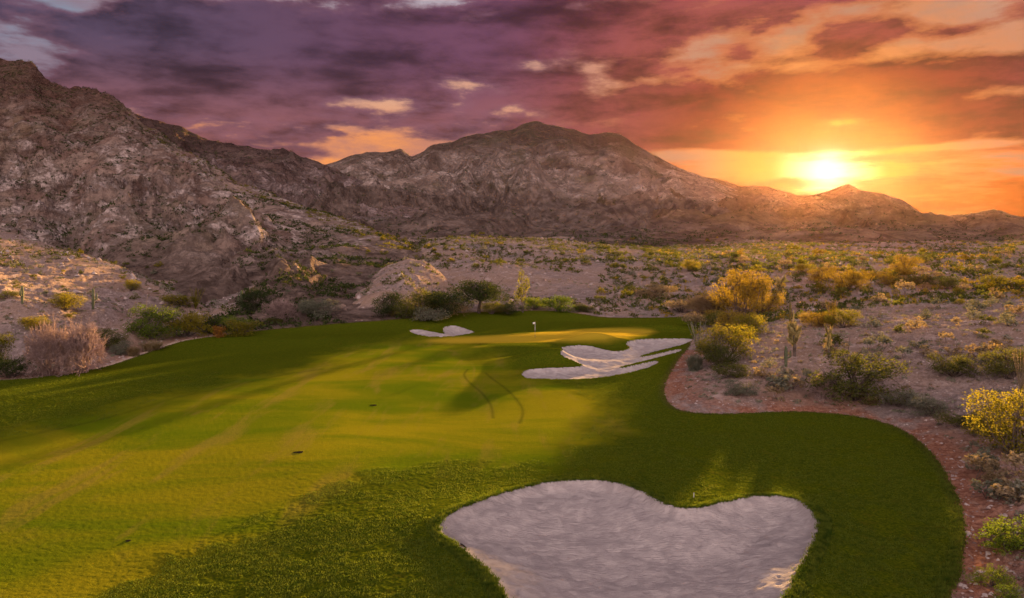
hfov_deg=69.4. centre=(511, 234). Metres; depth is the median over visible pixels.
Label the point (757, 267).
creosote bush
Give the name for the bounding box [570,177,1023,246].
hills
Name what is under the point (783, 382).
tussock
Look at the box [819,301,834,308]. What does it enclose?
tussock
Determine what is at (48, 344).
mesquite thicket
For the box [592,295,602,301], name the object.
creosote bush
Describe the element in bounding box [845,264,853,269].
creosote bush
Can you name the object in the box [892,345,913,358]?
tussock
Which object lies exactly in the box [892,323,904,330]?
tussock
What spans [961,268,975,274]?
creosote bush
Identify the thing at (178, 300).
desert bush
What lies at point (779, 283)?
cholla
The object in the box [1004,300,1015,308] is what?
tussock
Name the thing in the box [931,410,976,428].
desert bush
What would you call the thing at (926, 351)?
tussock
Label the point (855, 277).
desert bush
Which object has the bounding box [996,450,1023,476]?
tussock
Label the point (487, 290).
mesquite tree
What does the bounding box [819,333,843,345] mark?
tussock
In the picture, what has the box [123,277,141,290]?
desert bush
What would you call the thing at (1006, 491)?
tussock
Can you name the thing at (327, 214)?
crest scrub
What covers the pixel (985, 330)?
tussock
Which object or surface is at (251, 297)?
desert bush
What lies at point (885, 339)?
tussock
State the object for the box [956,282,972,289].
creosote bush
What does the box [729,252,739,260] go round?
creosote bush
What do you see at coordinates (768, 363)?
tussock
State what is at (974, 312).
tussock
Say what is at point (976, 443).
dry ground cover
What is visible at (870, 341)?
tussock
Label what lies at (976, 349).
tussock
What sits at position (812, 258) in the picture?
desert scrub
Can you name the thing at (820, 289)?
creosote bush
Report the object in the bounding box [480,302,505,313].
desert bush
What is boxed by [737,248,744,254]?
creosote bush
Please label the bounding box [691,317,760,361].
palo verde
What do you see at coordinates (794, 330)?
cholla
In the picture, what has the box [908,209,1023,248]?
hills
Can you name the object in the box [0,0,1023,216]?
sky
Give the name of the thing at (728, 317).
palo verde
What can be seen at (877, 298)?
tussock
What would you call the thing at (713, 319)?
desert bush
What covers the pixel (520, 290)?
palo verde
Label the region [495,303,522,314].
desert bush
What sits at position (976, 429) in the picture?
bush
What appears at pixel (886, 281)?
desert bush
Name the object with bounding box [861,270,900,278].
desert bush
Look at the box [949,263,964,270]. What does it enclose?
creosote bush
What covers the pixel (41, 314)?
loose stones
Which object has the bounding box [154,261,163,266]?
creosote bush
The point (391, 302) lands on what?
desert bush
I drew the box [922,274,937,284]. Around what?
desert bush
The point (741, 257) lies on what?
creosote bush
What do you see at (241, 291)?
saguaro
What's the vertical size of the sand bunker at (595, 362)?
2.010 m
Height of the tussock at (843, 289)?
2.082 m
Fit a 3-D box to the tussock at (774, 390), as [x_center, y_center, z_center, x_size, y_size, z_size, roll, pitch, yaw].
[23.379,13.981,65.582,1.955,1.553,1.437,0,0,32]
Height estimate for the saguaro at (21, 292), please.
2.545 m
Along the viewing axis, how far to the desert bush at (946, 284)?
131.76 m
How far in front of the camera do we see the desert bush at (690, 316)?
116.50 m
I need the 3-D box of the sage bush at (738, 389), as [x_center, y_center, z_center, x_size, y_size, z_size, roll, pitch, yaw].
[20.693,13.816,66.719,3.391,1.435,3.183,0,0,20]
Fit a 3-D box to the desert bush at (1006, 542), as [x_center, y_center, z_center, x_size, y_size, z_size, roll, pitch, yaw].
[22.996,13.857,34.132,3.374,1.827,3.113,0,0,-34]
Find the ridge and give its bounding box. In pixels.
[135,114,508,239]
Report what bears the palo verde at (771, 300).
on the desert ground at (508, 274)
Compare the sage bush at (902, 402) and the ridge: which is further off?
the ridge
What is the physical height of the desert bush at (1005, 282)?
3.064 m
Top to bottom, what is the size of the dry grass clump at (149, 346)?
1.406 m
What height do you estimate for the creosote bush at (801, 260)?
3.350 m
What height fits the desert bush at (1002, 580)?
0.892 m
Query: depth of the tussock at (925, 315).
92.81 m
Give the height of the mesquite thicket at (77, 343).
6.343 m
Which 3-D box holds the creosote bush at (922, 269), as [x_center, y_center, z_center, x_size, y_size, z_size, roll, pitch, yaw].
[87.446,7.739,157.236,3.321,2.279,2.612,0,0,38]
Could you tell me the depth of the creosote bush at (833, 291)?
135.77 m
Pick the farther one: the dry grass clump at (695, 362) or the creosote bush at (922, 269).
the creosote bush at (922, 269)
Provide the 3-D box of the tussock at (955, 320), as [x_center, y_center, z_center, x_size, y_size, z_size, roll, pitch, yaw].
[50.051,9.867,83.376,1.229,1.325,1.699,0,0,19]
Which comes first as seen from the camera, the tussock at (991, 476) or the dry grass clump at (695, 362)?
the tussock at (991, 476)
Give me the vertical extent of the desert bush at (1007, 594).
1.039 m
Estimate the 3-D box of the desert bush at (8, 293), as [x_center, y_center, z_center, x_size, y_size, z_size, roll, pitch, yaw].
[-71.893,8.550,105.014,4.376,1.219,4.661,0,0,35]
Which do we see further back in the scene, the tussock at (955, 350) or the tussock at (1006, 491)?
the tussock at (955, 350)
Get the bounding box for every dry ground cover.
[0,231,1023,594]
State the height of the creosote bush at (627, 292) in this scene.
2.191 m
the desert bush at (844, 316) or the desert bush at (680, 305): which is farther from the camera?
the desert bush at (680, 305)
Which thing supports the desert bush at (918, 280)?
on the desert ground at (508, 274)
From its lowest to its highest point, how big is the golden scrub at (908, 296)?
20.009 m
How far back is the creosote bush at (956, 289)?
123.28 m
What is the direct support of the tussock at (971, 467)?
on the desert ground at (508, 274)
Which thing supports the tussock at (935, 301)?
on the desert ground at (508, 274)
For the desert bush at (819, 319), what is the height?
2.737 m
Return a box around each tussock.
[753,369,770,377]
[760,357,776,367]
[764,384,785,400]
[765,374,783,385]
[767,371,784,381]
[771,373,792,390]
[775,365,794,374]
[786,374,805,388]
[801,369,812,381]
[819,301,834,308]
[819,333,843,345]
[822,342,849,355]
[833,287,851,297]
[850,306,860,313]
[861,350,881,360]
[862,337,876,350]
[865,315,881,327]
[868,293,887,301]
[870,331,883,338]
[876,334,893,351]
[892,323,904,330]
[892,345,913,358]
[905,316,927,328]
[907,340,929,348]
[916,345,939,358]
[918,308,932,319]
[930,297,941,309]
[935,331,954,342]
[944,347,962,354]
[950,317,961,326]
[961,453,1001,481]
[962,306,983,319]
[963,299,985,310]
[964,343,988,357]
[965,451,997,472]
[969,447,998,462]
[969,478,1004,498]
[970,299,995,308]
[971,356,986,364]
[976,327,991,338]
[977,467,1005,484]
[978,314,997,325]
[978,341,1004,356]
[983,296,998,303]
[985,287,1004,298]
[988,482,1023,503]
[991,339,1013,348]
[993,470,1023,497]
[994,312,1018,326]
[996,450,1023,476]
[998,310,1016,318]
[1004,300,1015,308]
[1004,304,1023,313]
[1004,478,1023,501]
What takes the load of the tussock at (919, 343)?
on the desert ground at (508, 274)
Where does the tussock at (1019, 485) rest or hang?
on the desert ground at (508, 274)
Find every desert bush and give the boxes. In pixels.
[0,290,18,298]
[0,332,15,361]
[0,352,52,377]
[16,314,52,330]
[45,291,88,309]
[64,312,77,317]
[73,326,130,348]
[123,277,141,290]
[157,293,198,306]
[197,313,222,332]
[207,315,257,327]
[213,326,227,337]
[222,319,263,336]
[230,286,272,311]
[262,317,283,323]
[295,296,343,318]
[370,291,407,316]
[388,287,447,316]
[390,300,418,318]
[429,300,473,317]
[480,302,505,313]
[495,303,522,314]
[524,297,549,309]
[542,295,577,312]
[572,303,596,312]
[634,283,681,297]
[662,299,694,311]
[678,311,708,325]
[681,259,700,271]
[683,291,726,315]
[701,311,741,326]
[701,340,743,367]
[703,309,724,318]
[711,362,752,377]
[794,263,817,272]
[799,310,835,326]
[804,372,848,401]
[805,339,925,407]
[806,266,837,281]
[815,261,873,289]
[822,306,864,327]
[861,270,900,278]
[876,274,908,284]
[894,275,928,284]
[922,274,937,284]
[924,347,982,377]
[929,272,963,289]
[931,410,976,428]
[952,298,965,303]
[964,560,1018,587]
[973,274,1023,290]
[974,343,1023,379]
[974,514,1023,557]
[988,582,1023,597]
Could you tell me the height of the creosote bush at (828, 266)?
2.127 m
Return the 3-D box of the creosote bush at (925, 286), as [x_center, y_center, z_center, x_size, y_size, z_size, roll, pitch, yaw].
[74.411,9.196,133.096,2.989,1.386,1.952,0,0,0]
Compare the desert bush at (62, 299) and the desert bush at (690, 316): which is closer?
the desert bush at (62, 299)
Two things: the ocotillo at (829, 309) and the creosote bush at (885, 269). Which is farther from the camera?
the creosote bush at (885, 269)
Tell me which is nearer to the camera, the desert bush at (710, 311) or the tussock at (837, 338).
the tussock at (837, 338)
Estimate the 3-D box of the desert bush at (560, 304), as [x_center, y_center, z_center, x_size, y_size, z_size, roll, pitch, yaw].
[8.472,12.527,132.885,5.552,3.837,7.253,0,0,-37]
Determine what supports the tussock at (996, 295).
on the desert ground at (508, 274)
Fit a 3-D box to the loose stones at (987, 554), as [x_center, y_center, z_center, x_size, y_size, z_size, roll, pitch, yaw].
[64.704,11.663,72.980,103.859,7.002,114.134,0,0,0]
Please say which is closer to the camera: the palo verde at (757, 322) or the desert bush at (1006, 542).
the desert bush at (1006, 542)
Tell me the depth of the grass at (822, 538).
35.83 m
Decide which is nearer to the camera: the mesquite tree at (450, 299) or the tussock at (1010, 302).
the tussock at (1010, 302)
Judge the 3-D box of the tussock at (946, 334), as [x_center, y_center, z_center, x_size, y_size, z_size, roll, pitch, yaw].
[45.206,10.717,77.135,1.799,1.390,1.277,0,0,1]
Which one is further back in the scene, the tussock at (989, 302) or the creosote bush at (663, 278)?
the creosote bush at (663, 278)
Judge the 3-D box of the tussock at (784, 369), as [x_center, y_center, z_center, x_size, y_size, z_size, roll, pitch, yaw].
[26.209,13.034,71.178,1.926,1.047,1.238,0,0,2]
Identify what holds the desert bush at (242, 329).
on the desert ground at (508, 274)
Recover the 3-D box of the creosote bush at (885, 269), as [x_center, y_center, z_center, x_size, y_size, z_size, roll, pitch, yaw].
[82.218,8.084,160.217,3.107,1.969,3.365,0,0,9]
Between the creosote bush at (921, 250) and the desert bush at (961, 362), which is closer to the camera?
the desert bush at (961, 362)
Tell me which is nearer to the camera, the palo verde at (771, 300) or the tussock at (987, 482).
the tussock at (987, 482)
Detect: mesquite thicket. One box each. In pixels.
[21,314,70,378]
[55,317,109,376]
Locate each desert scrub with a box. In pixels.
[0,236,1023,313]
[414,234,855,272]
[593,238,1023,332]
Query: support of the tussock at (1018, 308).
on the desert ground at (508, 274)
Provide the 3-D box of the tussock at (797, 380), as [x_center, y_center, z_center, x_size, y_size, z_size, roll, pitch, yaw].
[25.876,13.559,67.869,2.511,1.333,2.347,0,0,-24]
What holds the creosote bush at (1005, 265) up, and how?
on the desert ground at (508, 274)
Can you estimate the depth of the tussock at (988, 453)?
46.83 m
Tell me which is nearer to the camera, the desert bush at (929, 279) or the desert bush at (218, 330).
the desert bush at (218, 330)
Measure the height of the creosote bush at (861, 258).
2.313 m
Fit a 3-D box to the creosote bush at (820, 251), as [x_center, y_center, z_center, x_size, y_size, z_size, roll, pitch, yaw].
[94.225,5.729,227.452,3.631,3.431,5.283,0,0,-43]
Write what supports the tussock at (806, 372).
on the desert ground at (508, 274)
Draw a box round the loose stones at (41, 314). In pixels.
[0,234,535,379]
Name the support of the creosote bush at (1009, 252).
on the desert ground at (508, 274)
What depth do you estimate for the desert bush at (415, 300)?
124.39 m
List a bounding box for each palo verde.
[117,295,185,340]
[153,304,215,336]
[514,267,530,312]
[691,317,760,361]
[706,260,772,315]
[714,304,757,333]
[729,307,768,338]
[742,275,785,312]
[887,252,925,274]
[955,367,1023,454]
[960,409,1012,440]
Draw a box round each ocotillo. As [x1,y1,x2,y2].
[190,288,204,308]
[687,320,714,350]
[825,300,837,326]
[1012,347,1023,392]
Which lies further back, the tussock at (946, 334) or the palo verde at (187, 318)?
the palo verde at (187, 318)
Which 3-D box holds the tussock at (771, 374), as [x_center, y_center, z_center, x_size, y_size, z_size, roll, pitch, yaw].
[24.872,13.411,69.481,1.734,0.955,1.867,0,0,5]
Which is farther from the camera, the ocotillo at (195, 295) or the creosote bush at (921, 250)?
the creosote bush at (921, 250)
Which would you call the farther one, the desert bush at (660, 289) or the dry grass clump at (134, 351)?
the desert bush at (660, 289)
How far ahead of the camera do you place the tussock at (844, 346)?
75.50 m
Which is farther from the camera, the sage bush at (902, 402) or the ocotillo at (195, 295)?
the ocotillo at (195, 295)
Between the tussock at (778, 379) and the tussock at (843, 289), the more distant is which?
the tussock at (843, 289)
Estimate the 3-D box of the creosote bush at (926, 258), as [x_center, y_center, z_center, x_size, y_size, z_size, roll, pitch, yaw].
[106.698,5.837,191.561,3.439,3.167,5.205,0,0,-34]
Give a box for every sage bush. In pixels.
[109,340,133,355]
[259,297,300,320]
[409,306,450,320]
[722,378,760,396]
[877,388,920,408]
[906,391,950,415]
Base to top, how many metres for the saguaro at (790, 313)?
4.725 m
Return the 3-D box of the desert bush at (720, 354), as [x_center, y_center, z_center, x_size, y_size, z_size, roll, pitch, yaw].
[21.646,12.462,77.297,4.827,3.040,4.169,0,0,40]
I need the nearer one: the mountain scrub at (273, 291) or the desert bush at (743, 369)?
the desert bush at (743, 369)
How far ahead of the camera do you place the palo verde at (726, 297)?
125.14 m
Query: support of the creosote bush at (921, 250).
on the desert ground at (508, 274)
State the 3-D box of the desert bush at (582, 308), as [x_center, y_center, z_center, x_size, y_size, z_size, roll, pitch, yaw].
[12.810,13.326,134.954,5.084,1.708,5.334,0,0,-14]
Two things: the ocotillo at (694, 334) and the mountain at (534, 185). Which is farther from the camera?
the mountain at (534, 185)
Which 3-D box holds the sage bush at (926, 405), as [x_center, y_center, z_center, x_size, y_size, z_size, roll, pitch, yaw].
[33.277,13.659,59.783,3.658,1.856,3.920,0,0,-13]
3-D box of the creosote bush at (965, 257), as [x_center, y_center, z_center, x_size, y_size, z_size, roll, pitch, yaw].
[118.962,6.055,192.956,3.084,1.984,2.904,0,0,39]
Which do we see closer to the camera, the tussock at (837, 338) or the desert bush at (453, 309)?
the tussock at (837, 338)
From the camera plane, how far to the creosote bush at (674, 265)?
195.57 m
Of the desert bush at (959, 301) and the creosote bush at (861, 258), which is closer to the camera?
the desert bush at (959, 301)
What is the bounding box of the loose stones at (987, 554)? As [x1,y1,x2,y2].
[585,292,1023,597]
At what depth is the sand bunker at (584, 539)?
37.35 m
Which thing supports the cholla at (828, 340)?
on the desert ground at (508, 274)
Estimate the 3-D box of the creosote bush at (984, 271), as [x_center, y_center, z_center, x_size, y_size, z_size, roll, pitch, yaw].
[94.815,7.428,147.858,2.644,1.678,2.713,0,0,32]
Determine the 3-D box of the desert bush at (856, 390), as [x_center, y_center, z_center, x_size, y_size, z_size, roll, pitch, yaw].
[30.565,11.849,64.894,10.643,5.631,9.290,0,0,8]
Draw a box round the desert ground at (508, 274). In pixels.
[0,230,1023,597]
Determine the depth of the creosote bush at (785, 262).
190.97 m
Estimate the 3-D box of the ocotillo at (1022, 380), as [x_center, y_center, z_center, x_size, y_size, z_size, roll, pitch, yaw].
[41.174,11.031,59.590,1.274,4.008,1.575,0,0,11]
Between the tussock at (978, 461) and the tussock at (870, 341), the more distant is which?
the tussock at (870, 341)
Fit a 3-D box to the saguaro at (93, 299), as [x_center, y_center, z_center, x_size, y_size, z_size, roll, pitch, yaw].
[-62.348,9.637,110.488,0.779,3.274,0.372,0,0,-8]
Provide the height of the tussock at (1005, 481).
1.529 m
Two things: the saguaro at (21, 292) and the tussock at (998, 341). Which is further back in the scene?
the saguaro at (21, 292)
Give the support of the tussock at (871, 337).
on the desert ground at (508, 274)
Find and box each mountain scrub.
[0,59,443,334]
[157,122,1023,247]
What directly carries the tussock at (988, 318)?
on the desert ground at (508, 274)
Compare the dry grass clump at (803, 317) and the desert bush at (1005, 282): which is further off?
the desert bush at (1005, 282)
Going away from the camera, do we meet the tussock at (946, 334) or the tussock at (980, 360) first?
the tussock at (980, 360)
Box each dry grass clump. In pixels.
[120,346,141,356]
[134,340,168,351]
[683,353,707,370]
[796,312,812,322]
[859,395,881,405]
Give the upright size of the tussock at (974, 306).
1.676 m
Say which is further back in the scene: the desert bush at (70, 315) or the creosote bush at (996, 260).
the creosote bush at (996, 260)
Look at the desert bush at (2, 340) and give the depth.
86.07 m
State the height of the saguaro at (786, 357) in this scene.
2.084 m
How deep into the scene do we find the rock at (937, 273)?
149.09 m
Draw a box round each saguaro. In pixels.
[19,286,23,303]
[92,288,96,308]
[237,290,242,311]
[784,346,790,366]
[789,302,793,337]
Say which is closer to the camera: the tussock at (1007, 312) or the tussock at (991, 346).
the tussock at (991, 346)
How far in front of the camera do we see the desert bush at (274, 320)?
117.52 m
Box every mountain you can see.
[0,58,443,334]
[311,121,737,244]
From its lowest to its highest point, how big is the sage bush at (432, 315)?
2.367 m
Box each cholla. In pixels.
[774,275,785,300]
[786,321,801,356]
[824,323,832,357]
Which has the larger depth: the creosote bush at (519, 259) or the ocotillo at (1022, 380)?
the creosote bush at (519, 259)
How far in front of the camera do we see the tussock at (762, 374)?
70.51 m
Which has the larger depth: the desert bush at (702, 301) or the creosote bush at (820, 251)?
the creosote bush at (820, 251)
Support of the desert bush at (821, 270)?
on the desert ground at (508, 274)
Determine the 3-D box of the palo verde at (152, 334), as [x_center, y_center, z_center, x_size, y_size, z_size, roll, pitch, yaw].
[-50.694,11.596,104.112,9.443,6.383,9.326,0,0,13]
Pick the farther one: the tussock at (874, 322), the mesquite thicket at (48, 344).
the tussock at (874, 322)
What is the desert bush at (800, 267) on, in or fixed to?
on the desert ground at (508, 274)
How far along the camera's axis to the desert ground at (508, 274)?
102.02 m
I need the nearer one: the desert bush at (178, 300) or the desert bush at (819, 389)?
the desert bush at (819, 389)
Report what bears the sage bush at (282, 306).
on the desert ground at (508, 274)
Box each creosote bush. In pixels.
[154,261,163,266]
[515,257,524,264]
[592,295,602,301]
[595,288,607,294]
[620,289,633,297]
[658,275,668,283]
[670,263,678,270]
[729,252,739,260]
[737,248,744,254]
[737,255,751,261]
[750,264,767,270]
[776,258,792,267]
[787,243,800,253]
[794,257,808,264]
[810,286,826,291]
[812,248,826,256]
[813,280,824,288]
[822,262,834,268]
[825,287,840,294]
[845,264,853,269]
[856,256,868,263]
[883,255,898,263]
[883,268,897,273]
[891,279,915,294]
[898,269,913,277]
[916,252,933,262]
[916,266,929,275]
[917,247,928,255]
[917,282,931,288]
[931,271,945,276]
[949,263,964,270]
[952,287,964,293]
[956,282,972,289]
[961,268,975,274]
[962,254,974,259]
[967,264,983,271]
[979,268,993,275]
[986,258,1003,267]
[999,249,1012,256]
[1002,261,1015,267]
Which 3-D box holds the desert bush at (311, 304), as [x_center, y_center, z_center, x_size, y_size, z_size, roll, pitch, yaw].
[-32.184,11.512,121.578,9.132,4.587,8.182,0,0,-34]
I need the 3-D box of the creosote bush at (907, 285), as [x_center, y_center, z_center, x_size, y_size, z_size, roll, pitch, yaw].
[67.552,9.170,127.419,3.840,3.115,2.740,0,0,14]
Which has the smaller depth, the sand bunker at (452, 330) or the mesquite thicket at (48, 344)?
the mesquite thicket at (48, 344)
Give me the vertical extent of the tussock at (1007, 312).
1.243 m
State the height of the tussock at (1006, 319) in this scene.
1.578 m
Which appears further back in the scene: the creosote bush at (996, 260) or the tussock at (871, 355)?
the creosote bush at (996, 260)
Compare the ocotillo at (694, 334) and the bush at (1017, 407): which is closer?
the bush at (1017, 407)
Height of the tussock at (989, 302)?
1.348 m
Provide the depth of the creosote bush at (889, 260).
187.77 m
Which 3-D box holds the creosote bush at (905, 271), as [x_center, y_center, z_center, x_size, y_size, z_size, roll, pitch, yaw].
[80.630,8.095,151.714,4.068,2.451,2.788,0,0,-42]
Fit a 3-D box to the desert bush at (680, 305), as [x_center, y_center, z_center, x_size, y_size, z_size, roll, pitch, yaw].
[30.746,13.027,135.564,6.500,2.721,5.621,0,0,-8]
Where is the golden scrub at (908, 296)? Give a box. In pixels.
[648,239,1023,323]
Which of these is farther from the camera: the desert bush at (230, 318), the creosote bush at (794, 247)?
the creosote bush at (794, 247)
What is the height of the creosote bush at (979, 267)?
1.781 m
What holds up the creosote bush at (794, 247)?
on the desert ground at (508, 274)
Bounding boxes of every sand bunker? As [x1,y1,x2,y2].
[410,326,472,336]
[440,480,818,597]
[522,338,691,378]
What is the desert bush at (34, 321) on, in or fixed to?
on the desert ground at (508, 274)
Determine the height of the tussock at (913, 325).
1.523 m
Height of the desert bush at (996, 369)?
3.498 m
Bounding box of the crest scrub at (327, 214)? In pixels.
[129,114,420,256]
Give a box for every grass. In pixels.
[0,310,966,597]
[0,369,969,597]
[425,476,835,597]
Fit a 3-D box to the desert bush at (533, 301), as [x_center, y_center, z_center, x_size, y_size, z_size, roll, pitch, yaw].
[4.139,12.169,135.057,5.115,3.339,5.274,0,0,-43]
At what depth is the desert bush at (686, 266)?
191.52 m
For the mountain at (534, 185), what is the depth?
800.87 m
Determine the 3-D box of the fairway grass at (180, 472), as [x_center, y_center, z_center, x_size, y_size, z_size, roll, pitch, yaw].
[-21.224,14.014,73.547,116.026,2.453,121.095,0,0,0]
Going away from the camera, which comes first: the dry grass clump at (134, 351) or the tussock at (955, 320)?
the tussock at (955, 320)
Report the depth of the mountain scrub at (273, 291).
222.35 m
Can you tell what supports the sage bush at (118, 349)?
on the desert ground at (508, 274)
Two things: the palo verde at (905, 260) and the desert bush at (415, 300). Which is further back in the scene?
the palo verde at (905, 260)
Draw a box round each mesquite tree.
[414,287,476,316]
[448,275,511,313]
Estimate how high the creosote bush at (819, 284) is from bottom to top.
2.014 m
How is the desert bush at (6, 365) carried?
on the desert ground at (508, 274)
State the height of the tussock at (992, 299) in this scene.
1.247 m
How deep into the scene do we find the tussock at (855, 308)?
106.83 m

